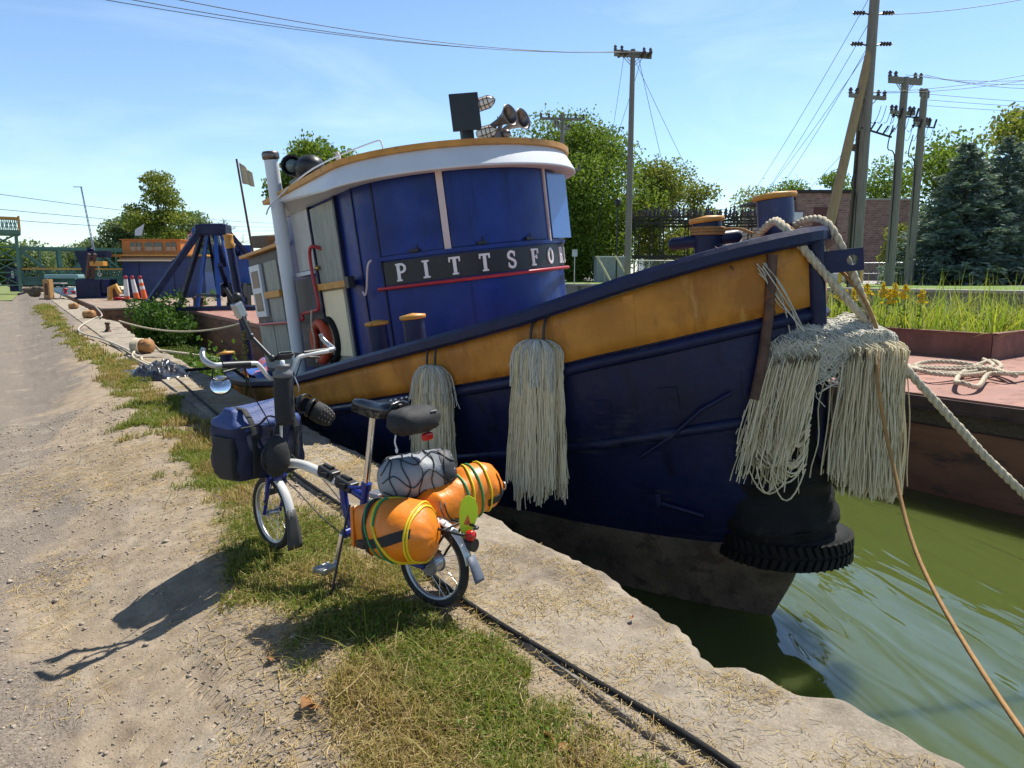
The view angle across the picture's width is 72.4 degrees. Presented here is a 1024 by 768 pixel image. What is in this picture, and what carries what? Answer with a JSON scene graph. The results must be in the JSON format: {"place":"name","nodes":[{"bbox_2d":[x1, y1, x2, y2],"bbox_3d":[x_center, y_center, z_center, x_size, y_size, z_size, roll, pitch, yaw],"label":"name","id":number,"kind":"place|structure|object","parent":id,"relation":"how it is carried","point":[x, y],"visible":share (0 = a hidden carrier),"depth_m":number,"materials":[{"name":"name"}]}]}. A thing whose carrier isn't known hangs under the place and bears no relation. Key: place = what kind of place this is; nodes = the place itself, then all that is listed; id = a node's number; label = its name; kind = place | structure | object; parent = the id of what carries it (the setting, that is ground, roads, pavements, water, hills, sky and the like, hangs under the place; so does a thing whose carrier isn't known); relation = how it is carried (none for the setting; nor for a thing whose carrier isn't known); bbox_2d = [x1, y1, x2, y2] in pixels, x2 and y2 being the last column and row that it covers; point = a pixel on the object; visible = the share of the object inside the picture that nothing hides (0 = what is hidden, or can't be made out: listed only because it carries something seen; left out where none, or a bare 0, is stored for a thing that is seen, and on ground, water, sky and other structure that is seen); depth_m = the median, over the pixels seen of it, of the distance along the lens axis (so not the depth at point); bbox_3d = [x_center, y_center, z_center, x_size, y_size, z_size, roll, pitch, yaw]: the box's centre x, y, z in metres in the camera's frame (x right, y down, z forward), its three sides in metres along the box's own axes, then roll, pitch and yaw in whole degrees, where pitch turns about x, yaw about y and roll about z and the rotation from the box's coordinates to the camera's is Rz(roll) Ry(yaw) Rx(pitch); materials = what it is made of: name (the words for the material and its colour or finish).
{"place":"outdoors","nodes":[
{"label":"outdoors","id":0,"kind":"place"},
{"bbox_2d":[0,286,18,299],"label":"grass verge","id":1,"kind":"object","parent":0,"point":[6,293],"depth_m":63.91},
{"bbox_2d":[4,267,18,291],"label":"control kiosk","id":2,"kind":"object","parent":1,"relation":"on","point":[14,279],"visible":0.69,"depth_m":61.55,"materials":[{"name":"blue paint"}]},
{"bbox_2d":[0,237,36,283],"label":"deciduous tree","id":3,"kind":"object","parent":1,"relation":"on","point":[4,256],"visible":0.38,"depth_m":112.95,"materials":[{"name":"green plant"}]},
{"bbox_2d":[22,286,42,296],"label":"junk pile","id":4,"kind":"object","parent":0,"point":[34,291],"visible":0.94,"depth_m":47.84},
{"bbox_2d":[0,292,686,767],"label":"path","id":5,"kind":"structure","parent":0,"point":[44,378],"depth_m":3.39,"materials":[{"name":"gravel"}]},
{"bbox_2d":[0,216,22,291],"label":"bridge tower","id":6,"kind":"structure","parent":5,"relation":"on","point":[15,233],"depth_m":60.64,"materials":[{"name":"metal"}]},
{"bbox_2d":[200,288,484,606],"bbox_3d":[-0.818,0.262,3.415,1.659,1.442,0.714,6,11,34],"label":"folding bicycle","id":7,"kind":"object","parent":5,"relation":"on","point":[464,542],"visible":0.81,"depth_m":3.42,"materials":[{"name":"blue metal"}]},
{"bbox_2d":[210,398,304,481],"bbox_3d":[-1.375,0.299,3.804,0.354,0.410,0.474,6,11,34],"label":"front bag","id":8,"kind":"object","parent":7,"relation":"hanging from","point":[240,436],"visible":0.79,"depth_m":3.64,"materials":[{"name":"blue fabric"}]},
{"bbox_2d":[261,424,291,476],"bbox_3d":[-1.216,0.341,3.606,0.121,0.289,0.161,1,9,4],"label":"stem pouch","id":9,"kind":"object","parent":7,"relation":"hanging from","point":[276,453],"visible":0.98,"depth_m":3.57,"materials":[{"name":"black fabric"}]},
{"bbox_2d":[273,360,299,425],"bbox_3d":[-1.173,0.044,3.615,0.110,0.338,0.110,6,11,34],"label":"water bottle","id":10,"kind":"object","parent":7,"relation":"attached to","point":[283,392],"visible":1,"depth_m":3.58,"materials":[{"name":"grey metal"}]},
{"bbox_2d":[294,393,335,425],"bbox_3d":[-1.119,0.146,3.964,0.229,0.194,0.101,-2,9,-15],"label":"rubber clog","id":11,"kind":"object","parent":7,"relation":"hanging from","point":[320,413],"visible":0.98,"depth_m":3.95,"materials":[{"name":"black rubber"}]},
{"bbox_2d":[350,497,440,564],"bbox_3d":[-0.521,0.643,3.125,0.444,0.289,0.301,6,11,34],"label":"dry bag","id":12,"kind":"object","parent":7,"relation":"on","point":[399,530],"visible":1,"depth_m":3.00,"materials":[{"name":"orange plastic"}]},
{"bbox_2d":[386,404,440,452],"bbox_3d":[-0.448,0.201,3.157,0.196,0.226,0.262,6,11,34],"label":"saddle bag","id":13,"kind":"object","parent":7,"relation":"hanging from","point":[413,419],"visible":1,"depth_m":3.07,"materials":[{"name":"black fabric"}]},
{"bbox_2d":[377,447,458,521],"bbox_3d":[-0.407,0.457,3.250,0.400,0.304,0.370,6,11,34],"label":"stuff sack","id":14,"kind":"object","parent":7,"relation":"on","point":[413,475],"visible":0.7,"depth_m":3.18,"materials":[{"name":"grey fabric"}]},
{"bbox_2d":[415,461,506,527],"bbox_3d":[-0.250,0.532,3.332,0.480,0.310,0.266,-7,11,-38],"label":"dry bag","id":15,"kind":"object","parent":7,"relation":"hanging from","point":[481,483],"visible":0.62,"depth_m":3.25,"materials":[{"name":"orange plastic"}]},
{"bbox_2d":[118,402,666,767],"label":"clover","id":16,"kind":"object","parent":5,"relation":"on","point":[477,693],"visible":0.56,"depth_m":2.97,"materials":[{"name":"green plant"}]},
{"bbox_2d":[0,357,948,767],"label":"straw litter","id":17,"kind":"object","parent":5,"relation":"on","point":[466,595],"visible":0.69,"depth_m":2.87,"materials":[{"name":"plant"}]},
{"bbox_2d":[30,302,680,767],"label":"grass","id":18,"kind":"structure","parent":0,"point":[112,368],"depth_m":2.87,"materials":[{"name":"plant"}]},
{"bbox_2d":[41,292,964,767],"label":"quay pavement","id":19,"kind":"structure","parent":0,"point":[839,718],"depth_m":2.72,"materials":[{"name":"concrete"}]},
{"bbox_2d":[39,279,64,299],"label":"timber post","id":20,"kind":"object","parent":19,"relation":"on","point":[48,289],"visible":0.98,"depth_m":42.87,"materials":[{"name":"brown wood"}]},
{"bbox_2d":[77,306,139,357],"bbox_3d":[-12.880,-1.916,21.486,0.862,0.129,22.028,-6,10,-32],"label":"white rope","id":21,"kind":"object","parent":19,"relation":"on","point":[113,343],"visible":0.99,"depth_m":16.32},
{"bbox_2d":[130,339,154,353],"bbox_3d":[-7.055,-0.716,13.379,0.383,0.307,0.289,0,9,0],"label":"mooring bollard","id":22,"kind":"object","parent":19,"relation":"on","point":[145,346],"visible":0.81,"depth_m":13.28,"materials":[{"name":"metal"}]},
{"bbox_2d":[129,337,218,358],"bbox_3d":[-6.137,-0.575,13.425,2.169,0.645,0.764,2,9,10],"label":"mooring rope","id":23,"kind":"object","parent":22,"relation":"attached to","point":[133,343],"visible":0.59,"depth_m":13.33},
{"bbox_2d":[121,359,191,380],"bbox_3d":[-5.363,-0.267,10.675,0.940,0.216,1.560,-6,11,-35],"label":"plastic sheet","id":24,"kind":"object","parent":19,"relation":"on","point":[165,369],"visible":0.93,"depth_m":10.35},
{"bbox_2d":[120,293,199,344],"bbox_3d":[-13.772,-2.326,27.501,2.608,2.506,3.797,-6,11,-35],"label":"bush","id":25,"kind":"object","parent":19,"relation":"on","point":[150,314],"visible":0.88,"depth_m":26.84,"materials":[{"name":"green plant"}]},
{"bbox_2d":[184,335,236,376],"bbox_3d":[-5.801,-0.152,13.327,1.142,1.550,1.245,-6,11,-35],"label":"bush","id":26,"kind":"object","parent":19,"relation":"attached to","point":[197,358],"visible":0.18,"depth_m":13.36,"materials":[{"name":"green plant"}]},
{"bbox_2d":[240,330,249,395],"bbox_3d":[-3.919,-0.096,10.313,0.138,1.408,0.120,-6,11,-35],"label":"mullein stalk","id":27,"kind":"object","parent":19,"relation":"attached to","point":[244,335],"visible":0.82,"depth_m":10.24,"materials":[{"name":"green plant"}]},
{"bbox_2d":[175,377,741,767],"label":"hose","id":28,"kind":"object","parent":19,"relation":"on","point":[698,743],"visible":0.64,"depth_m":2.60,"materials":[{"name":"black rubber"}]},
{"bbox_2d":[0,0,1023,288],"label":"sky","id":29,"kind":"structure","parent":0,"point":[96,96],"materials":[{"name":"blue"}]},
{"bbox_2d":[63,289,1023,767],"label":"water","id":30,"kind":"structure","parent":0,"point":[869,631],"depth_m":5.44,"materials":[{"name":"green liquid"}]},
{"bbox_2d":[44,274,90,295],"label":"moored skiff","id":31,"kind":"object","parent":30,"relation":"on","point":[57,290],"visible":0.62,"depth_m":61.02,"materials":[{"name":"blue paint"}]},
{"bbox_2d":[67,294,254,333],"bbox_3d":[-21.224,-4.888,44.738,10.900,1.200,26.100,-6,11,-35],"label":"work barge","id":32,"kind":"object","parent":30,"relation":"on","point":[113,310],"visible":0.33,"depth_m":34.51},
{"bbox_2d":[74,247,123,298],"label":"barge crane","id":33,"kind":"object","parent":32,"relation":"on","point":[87,287],"visible":0.88,"depth_m":43.93,"materials":[{"name":"blue paint"}]},
{"bbox_2d":[107,284,121,300],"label":"pipe elbow","id":34,"kind":"object","parent":32,"relation":"on","point":[110,292],"visible":1,"depth_m":40.33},
{"bbox_2d":[111,239,220,296],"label":"barge cabin","id":35,"kind":"object","parent":32,"relation":"on","point":[149,261],"visible":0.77,"depth_m":45.88,"materials":[{"name":"metal"}]},
{"bbox_2d":[148,287,195,339],"bbox_3d":[-14.165,-2.831,29.595,2.159,2.556,2.317,1,9,4],"label":"bush","id":36,"kind":"object","parent":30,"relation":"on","point":[174,304],"visible":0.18,"depth_m":28.90,"materials":[{"name":"green plant"}]},
{"bbox_2d":[186,310,264,360],"bbox_3d":[-6.263,-1.949,26.394,8.100,1.310,16.500,-6,11,-35],"label":"hopper barge","id":37,"kind":"object","parent":30,"relation":"on","point":[211,320],"visible":0.09,"depth_m":25.56},
{"bbox_2d":[119,320,249,332],"bbox_3d":[-10.587,-1.875,22.599,4.426,0.426,0.065,1,9,4],"label":"mooring rope","id":38,"kind":"object","parent":37,"relation":"attached to","point":[179,330],"visible":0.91,"depth_m":22.62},
{"bbox_2d":[145,223,255,310],"bbox_3d":[-12.848,-5.186,31.217,4.968,3.703,6.220,0,9,0],"label":"frame","id":39,"kind":"object","parent":37,"relation":"on","point":[218,256],"visible":0.74,"depth_m":30.11,"materials":[{"name":"blue paint"}]},
{"bbox_2d":[217,92,863,615],"bbox_3d":[-1.547,-0.687,10.150,3.988,5.670,13.397,-13,11,-33],"label":"tugboat","id":40,"kind":"object","parent":30,"relation":"on","point":[399,264],"visible":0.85,"depth_m":5.89,"materials":[{"name":"blue paint"}]},
{"bbox_2d":[222,234,255,377],"bbox_3d":[-4.703,-1.107,12.237,0.179,3.000,0.179,-13,11,-33],"label":"post","id":41,"kind":"object","parent":40,"relation":"on","point":[229,244],"visible":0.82,"depth_m":12.07,"materials":[{"name":"metal"}]},
{"bbox_2d":[235,159,254,251],"bbox_3d":[-5.024,-2.359,13.984,0.213,4.201,0.296,-13,11,-33],"label":"flagstaff","id":42,"kind":"object","parent":40,"relation":"attached to","point":[246,176],"visible":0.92,"depth_m":13.74,"materials":[{"name":"metal"}]},
{"bbox_2d":[241,357,271,377],"bbox_3d":[-4.263,-0.276,12.066,0.600,0.335,1.500,-6,11,-35],"label":"tarpaulin","id":43,"kind":"object","parent":40,"relation":"on","point":[256,372],"visible":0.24,"depth_m":11.89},
{"bbox_2d":[249,264,269,316],"bbox_3d":[-4.058,-1.485,11.219,0.057,0.820,0.580,-13,11,-33],"label":"window","id":44,"kind":"structure","parent":40,"relation":"in","point":[256,275],"depth_m":11.11,"materials":[{"name":"white paint"}]},
{"bbox_2d":[263,259,292,364],"bbox_3d":[-3.548,-1.070,10.578,0.080,1.560,0.780,-13,11,-33],"label":"door","id":45,"kind":"structure","parent":40,"relation":"in","point":[275,294],"depth_m":10.53,"materials":[{"name":"wood"}]},
{"bbox_2d":[310,309,332,364],"bbox_3d":[-2.462,-0.600,8.915,0.183,0.717,0.588,-13,11,-33],"label":"life ring","id":46,"kind":"object","parent":40,"relation":"hanging from","point":[318,326],"visible":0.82,"depth_m":8.84,"materials":[{"name":"plastic"}]},
{"bbox_2d":[320,316,340,362],"bbox_3d":[-2.278,-0.558,8.802,0.086,0.590,0.590,-13,10,-33],"label":"spare tyre","id":47,"kind":"object","parent":40,"relation":"attached to","point":[336,356],"visible":0.67,"depth_m":8.61,"materials":[{"name":"black rubber"}]},
{"bbox_2d":[309,200,355,361],"bbox_3d":[-2.184,-1.180,8.469,0.099,1.940,0.820,-13,10,-33],"label":"door","id":48,"kind":"structure","parent":40,"relation":"in","point":[329,266],"depth_m":8.42,"materials":[{"name":"beige wood"}]},
{"bbox_2d":[408,365,459,467],"bbox_3d":[-0.661,0.433,5.910,0.519,1.200,0.223,5,10,28],"label":"rope fender","id":49,"kind":"object","parent":40,"relation":"hanging from","point":[431,385],"visible":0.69,"depth_m":5.80,"materials":[{"name":"fabric"}]},
{"bbox_2d":[505,339,569,509],"bbox_3d":[0.192,0.317,5.251,0.483,1.310,0.253,5,10,29],"label":"rope fender","id":50,"kind":"object","parent":40,"relation":"hanging from","point":[536,462],"visible":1,"depth_m":5.17,"materials":[{"name":"fabric"}]},
{"bbox_2d":[689,226,755,235],"bbox_3d":[1.716,-1.174,5.316,0.294,0.082,0.868,-6,11,-35],"label":"tan lashing","id":51,"kind":"object","parent":40,"relation":"attached to","point":[708,230],"visible":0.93,"depth_m":5.44,"materials":[{"name":"fabric"}]},
{"bbox_2d":[757,263,804,333],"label":"frayed yarns","id":52,"kind":"object","parent":40,"relation":"hanging from","point":[794,313],"visible":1,"depth_m":4.65,"materials":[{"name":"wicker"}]},
{"bbox_2d":[727,388,839,569],"bbox_3d":[1.988,0.578,5.318,0.893,1.470,0.887,-13,11,-33],"label":"rubber bow fender","id":53,"kind":"object","parent":40,"relation":"attached to","point":[810,511],"visible":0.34,"depth_m":5.00,"materials":[{"name":"rubber"}]},
{"bbox_2d":[719,522,853,573],"bbox_3d":[2.111,1.209,5.459,1.002,0.260,1.002,-4,6,-34],"label":"truck tyre","id":54,"kind":"object","parent":40,"relation":"attached to","point":[831,553],"visible":0.48,"depth_m":5.03,"materials":[{"name":"black rubber"}]},
{"bbox_2d":[729,312,909,503],"bbox_3d":[2.211,0.204,4.968,1.341,1.412,0.650,-2,9,-12],"label":"bow fender","id":55,"kind":"object","parent":40,"relation":"hanging from","point":[843,348],"visible":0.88,"depth_m":4.76,"materials":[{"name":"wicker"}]},
{"bbox_2d":[750,215,1023,498],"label":"mooring rope","id":56,"kind":"object","parent":40,"relation":"attached to","point":[911,374],"visible":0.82,"depth_m":4.79,"materials":[{"name":"fabric"}]},
{"bbox_2d":[787,223,1023,737],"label":"tan line","id":57,"kind":"object","parent":40,"relation":"hanging from","point":[1002,702],"visible":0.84,"depth_m":4.32,"materials":[{"name":"fabric"}]},
{"bbox_2d":[828,309,1023,515],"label":"deck barge","id":58,"kind":"object","parent":30,"relation":"on","point":[945,460],"visible":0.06,"depth_m":8.62,"materials":[{"name":"metal"}]},
{"bbox_2d":[870,282,887,325],"bbox_3d":[7.170,-1.432,13.646,0.276,1.122,0.266,-3,9,-19],"label":"goldenrod","id":59,"kind":"object","parent":58,"relation":"on","point":[882,295],"visible":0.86,"depth_m":13.56,"materials":[{"name":"yellow plant"}]},
{"bbox_2d":[880,288,896,326],"bbox_3d":[7.190,-1.337,13.418,0.293,1.004,0.258,-4,10,-24],"label":"goldenrod","id":60,"kind":"object","parent":58,"relation":"on","point":[889,301],"visible":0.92,"depth_m":13.36,"materials":[{"name":"yellow plant"}]},
{"bbox_2d":[897,284,909,327],"bbox_3d":[7.449,-1.358,13.305,0.210,1.080,0.221,7,11,38],"label":"goldenrod","id":61,"kind":"object","parent":58,"relation":"on","point":[904,294],"visible":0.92,"depth_m":13.25,"materials":[{"name":"yellow plant"}]},
{"bbox_2d":[915,289,927,328],"bbox_3d":[7.639,-1.278,13.083,0.257,0.990,0.226,-6,11,-35],"label":"goldenrod","id":62,"kind":"object","parent":58,"relation":"on","point":[923,292],"visible":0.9,"depth_m":13.05,"materials":[{"name":"yellow plant"}]},
{"bbox_2d":[908,357,1023,388],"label":"rope heap","id":63,"kind":"object","parent":58,"relation":"on","point":[964,369],"visible":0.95,"depth_m":9.84,"materials":[{"name":"fabric"}]},
{"bbox_2d":[565,280,1023,289],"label":"lawn","id":64,"kind":"structure","parent":0,"point":[923,286],"depth_m":28.99,"materials":[{"name":"plant"}]},
{"bbox_2d":[19,246,250,286],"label":"lift bridge","id":65,"kind":"structure","parent":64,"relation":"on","point":[30,281],"depth_m":63.74,"materials":[{"name":"green paint"}]},
{"bbox_2d":[261,129,358,198],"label":"deciduous tree","id":66,"kind":"object","parent":64,"relation":"on","point":[325,151],"visible":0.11,"depth_m":56.76,"materials":[{"name":"green plant"}]},
{"bbox_2d":[540,113,584,244],"bbox_3d":[2.781,-10.334,39.297,2.350,9.300,1.135,-5,10,-29],"label":"utility pole","id":67,"kind":"object","parent":64,"relation":"on","point":[561,126],"visible":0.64,"depth_m":38.62,"materials":[{"name":"grey wood"}]},
{"bbox_2d":[497,102,677,281],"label":"deciduous tree","id":68,"kind":"object","parent":64,"relation":"on","point":[589,148],"visible":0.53,"depth_m":48.38,"materials":[{"name":"green plant"}]},
{"bbox_2d":[592,256,624,281],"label":"shed","id":69,"kind":"structure","parent":64,"relation":"on","point":[609,263],"depth_m":44.87,"materials":[{"name":"grey metal"}]},
{"bbox_2d":[615,198,620,278],"bbox_3d":[5.356,-7.265,35.681,0.314,4.350,0.314,-2,9,-12],"label":"street lamp","id":70,"kind":"object","parent":64,"relation":"on","point":[617,202],"visible":0.86,"depth_m":35.60,"materials":[{"name":"metal"}]},
{"bbox_2d":[614,44,652,275],"bbox_3d":[5.764,-10.513,34.117,1.923,11.250,0.707,0,9,0],"label":"utility pole","id":71,"kind":"object","parent":64,"relation":"on","point":[632,54],"visible":0.94,"depth_m":33.88,"materials":[{"name":"grey wood"}]},
{"bbox_2d":[134,0,575,52],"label":"overhead wire","id":72,"kind":"object","parent":71,"relation":"attached to","point":[333,32],"visible":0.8,"depth_m":21.90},
{"bbox_2d":[107,0,613,51],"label":"overhead wire","id":73,"kind":"object","parent":71,"relation":"attached to","point":[289,28],"visible":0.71,"depth_m":22.53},
{"bbox_2d":[180,0,640,52],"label":"overhead wire","id":74,"kind":"object","parent":71,"relation":"attached to","point":[394,36],"visible":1,"depth_m":22.59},
{"bbox_2d":[826,50,870,250],"bbox_3d":[12.740,-8.251,27.074,2.133,9.031,0.391,-3,9,-17],"label":"brace pole","id":75,"kind":"object","parent":64,"relation":"on","point":[837,191],"visible":0.55,"depth_m":26.84,"materials":[{"name":"brown wood"}]},
{"bbox_2d":[846,0,896,286],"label":"utility pole","id":76,"kind":"object","parent":64,"relation":"on","point":[860,175],"visible":0.98,"depth_m":26.97,"materials":[{"name":"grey wood"}]},
{"bbox_2d":[876,222,918,281],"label":"deciduous tree","id":77,"kind":"object","parent":64,"relation":"on","point":[899,239],"visible":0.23,"depth_m":47.41,"materials":[{"name":"green plant"}]},
{"bbox_2d":[883,70,922,285],"bbox_3d":[16.136,-8.483,29.315,1.679,8.720,0.440,-1,9,-6],"label":"utility pole","id":78,"kind":"object","parent":64,"relation":"on","point":[901,126],"visible":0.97,"depth_m":29.09,"materials":[{"name":"grey wood"}]},
{"bbox_2d":[903,88,937,284],"bbox_3d":[18.589,-8.993,32.327,1.364,8.800,0.488,-1,9,-6],"label":"utility pole","id":79,"kind":"object","parent":64,"relation":"on","point":[922,121],"visible":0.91,"depth_m":32.16,"materials":[{"name":"grey wood"}]},
{"bbox_2d":[587,277,1023,285],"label":"gravel yard","id":80,"kind":"structure","parent":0,"point":[881,281],"depth_m":38.15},
{"bbox_2d":[588,193,675,267],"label":"deciduous tree","id":81,"kind":"object","parent":80,"relation":"on","point":[643,234],"visible":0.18,"depth_m":52.01,"materials":[{"name":"green plant"}]},
{"bbox_2d":[624,153,702,268],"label":"deciduous tree","id":82,"kind":"object","parent":80,"relation":"on","point":[674,182],"visible":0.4,"depth_m":53.74,"materials":[{"name":"green plant"}]},
{"bbox_2d":[632,205,756,271],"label":"fence","id":83,"kind":"object","parent":80,"relation":"on","point":[659,222],"visible":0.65,"depth_m":45.72,"materials":[{"name":"metal"}]},
{"bbox_2d":[673,178,726,254],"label":"deciduous tree","id":84,"kind":"object","parent":80,"relation":"on","point":[704,192],"visible":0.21,"depth_m":56.59,"materials":[{"name":"green plant"}]},
{"bbox_2d":[725,184,770,225],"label":"deciduous tree","id":85,"kind":"object","parent":80,"relation":"on","point":[740,201],"visible":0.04,"depth_m":93.12,"materials":[{"name":"green plant"}]},
{"bbox_2d":[756,175,811,194],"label":"deciduous tree","id":86,"kind":"object","parent":80,"relation":"on","point":[790,187],"visible":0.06,"depth_m":97.11,"materials":[{"name":"green plant"}]},
{"bbox_2d":[816,169,851,189],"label":"deciduous tree","id":87,"kind":"object","parent":80,"relation":"on","point":[830,178],"visible":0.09,"depth_m":97.36,"materials":[{"name":"green plant"}]},
{"bbox_2d":[844,112,860,283],"bbox_3d":[18.209,-9.972,37.296,0.743,9.200,0.290,-2,9,-15],"label":"utility pole","id":88,"kind":"object","parent":80,"relation":"on","point":[854,146],"visible":0.3,"depth_m":37.18,"materials":[{"name":"grey wood"}]},
{"bbox_2d":[831,262,902,282],"bbox_3d":[19.530,-6.176,38.927,6.279,1.202,0.064,3,9,19],"label":"chain link fence","id":89,"kind":"object","parent":80,"relation":"on","point":[878,273],"visible":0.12,"depth_m":38.79,"materials":[{"name":"grey metal"}]},
{"bbox_2d":[845,154,925,212],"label":"deciduous tree","id":90,"kind":"object","parent":80,"relation":"on","point":[874,189],"visible":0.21,"depth_m":82.82,"materials":[{"name":"green plant"}]},
{"bbox_2d":[902,124,992,245],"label":"deciduous tree","id":91,"kind":"object","parent":80,"relation":"on","point":[938,156],"visible":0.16,"depth_m":59.40,"materials":[{"name":"green plant"}]},
{"bbox_2d":[875,141,1023,285],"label":"spruce tree","id":92,"kind":"object","parent":80,"relation":"on","point":[933,258],"visible":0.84,"depth_m":32.64,"materials":[{"name":"green plant"}]},
{"bbox_2d":[914,135,1023,284],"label":"spruce tree","id":93,"kind":"object","parent":80,"relation":"on","point":[1010,169],"visible":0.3,"depth_m":32.94,"materials":[{"name":"green plant"}]},
{"bbox_2d":[970,102,1023,239],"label":"deciduous tree","id":94,"kind":"object","parent":80,"relation":"on","point":[1015,125],"visible":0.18,"depth_m":50.65,"materials":[{"name":"green plant"}]},
{"bbox_2d":[595,263,1023,338],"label":"reed grass","id":95,"kind":"structure","parent":0,"point":[954,322],"depth_m":13.64,"materials":[{"name":"plant"}]},
{"bbox_2d":[739,190,910,280],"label":"brick building","id":96,"kind":"structure","parent":0,"point":[807,203],"depth_m":57.08,"materials":[{"name":"brick"}]},
{"bbox_3d":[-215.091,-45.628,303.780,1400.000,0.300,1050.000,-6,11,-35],"label":"ground","id":97,"kind":"structure","parent":0,"visible":0},
{"bbox_2d":[0,239,75,286],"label":"deciduous tree","id":98,"kind":"object","parent":97,"relation":"on","point":[49,262],"visible":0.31,"depth_m":116.45,"materials":[{"name":"green plant"}]},
{"bbox_2d":[61,236,119,276],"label":"deciduous tree","id":99,"kind":"object","parent":97,"relation":"on","point":[71,256],"visible":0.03,"depth_m":122.87,"materials":[{"name":"green plant"}]},
{"bbox_2d":[79,214,149,275],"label":"deciduous tree","id":100,"kind":"object","parent":97,"relation":"on","point":[115,232],"visible":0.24,"depth_m":89.34,"materials":[{"name":"green plant"}]},
{"bbox_2d":[117,169,194,238],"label":"deciduous tree","id":101,"kind":"object","parent":97,"relation":"on","point":[157,220],"visible":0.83,"depth_m":82.58,"materials":[{"name":"green plant"}]},
{"bbox_2d":[171,209,220,254],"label":"deciduous tree","id":102,"kind":"object","parent":97,"relation":"on","point":[190,225],"visible":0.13,"depth_m":91.82,"materials":[{"name":"green plant"}]},
{"bbox_2d":[251,283,1023,316],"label":"canal wall","id":103,"kind":"structure","parent":97,"relation":"on","point":[572,287],"depth_m":20.75,"materials":[{"name":"concrete"}]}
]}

